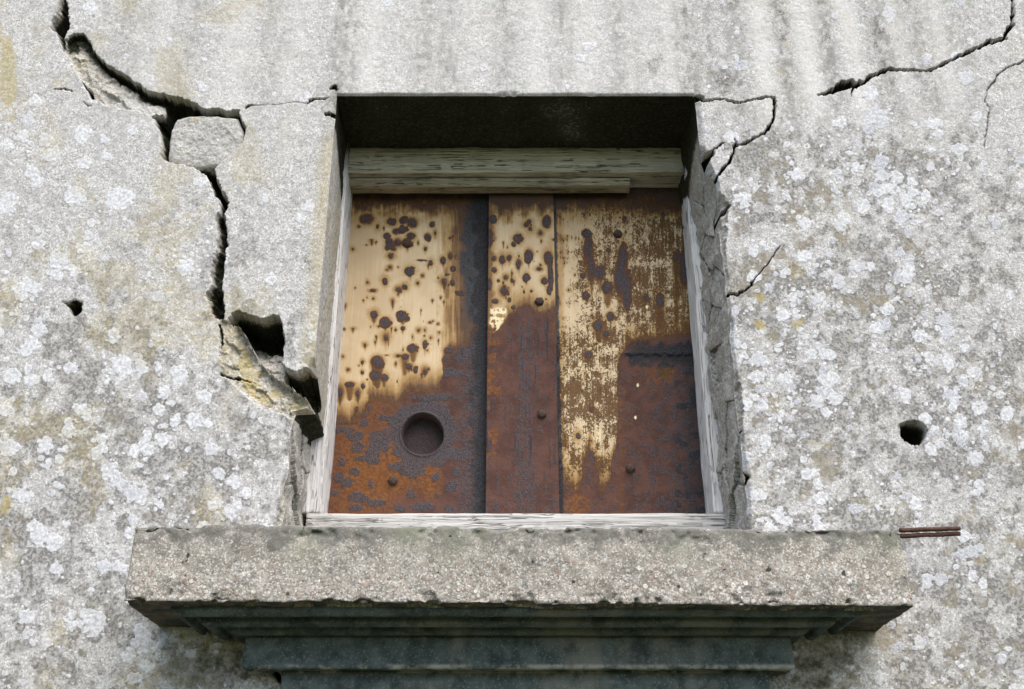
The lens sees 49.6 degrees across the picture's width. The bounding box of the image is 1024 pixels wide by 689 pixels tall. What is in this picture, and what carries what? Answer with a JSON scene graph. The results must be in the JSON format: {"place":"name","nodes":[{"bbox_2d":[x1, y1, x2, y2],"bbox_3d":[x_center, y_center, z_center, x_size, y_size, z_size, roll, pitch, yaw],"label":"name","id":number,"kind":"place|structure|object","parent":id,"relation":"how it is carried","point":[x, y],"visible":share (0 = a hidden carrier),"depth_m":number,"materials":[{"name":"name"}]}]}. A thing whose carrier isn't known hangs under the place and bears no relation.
{"place":"outdoors","nodes":[
{"label":"outdoors","id":0,"kind":"place"},
{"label":"ground","id":1,"kind":"structure","parent":0,"visible":0},
{"bbox_2d":[0,0,1023,688],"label":"concrete wall","id":2,"kind":"structure","parent":1,"relation":"on","point":[852,182],"depth_m":2.31,"materials":[{"name":"grey concrete"}]},
{"bbox_2d":[169,116,244,172],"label":"stone block","id":3,"kind":"structure","parent":2,"relation":"in","point":[202,143],"depth_m":2.44,"materials":[{"name":"stone"}]},
{"bbox_2d":[302,134,736,530],"bbox_3d":[0.000,-0.003,2.473,0.954,1.056,0.140,0,-26,0],"label":"window frame","id":4,"kind":"structure","parent":2,"relation":"attached to","point":[467,170],"depth_m":2.62,"materials":[{"name":"grey wood"}]},
{"bbox_2d":[328,188,705,513],"bbox_3d":[0.007,0.002,2.525,0.845,0.920,0.066,0,-26,0],"label":"steel shutter","id":5,"kind":"object","parent":4,"relation":"attached to","point":[523,353],"visible":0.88,"depth_m":2.50,"materials":[{"name":"brown metal"}]},
{"bbox_2d":[124,525,960,688],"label":"window sill","id":6,"kind":"structure","parent":2,"relation":"attached to","point":[348,607],"depth_m":1.84,"materials":[{"name":"concrete"}]}
]}

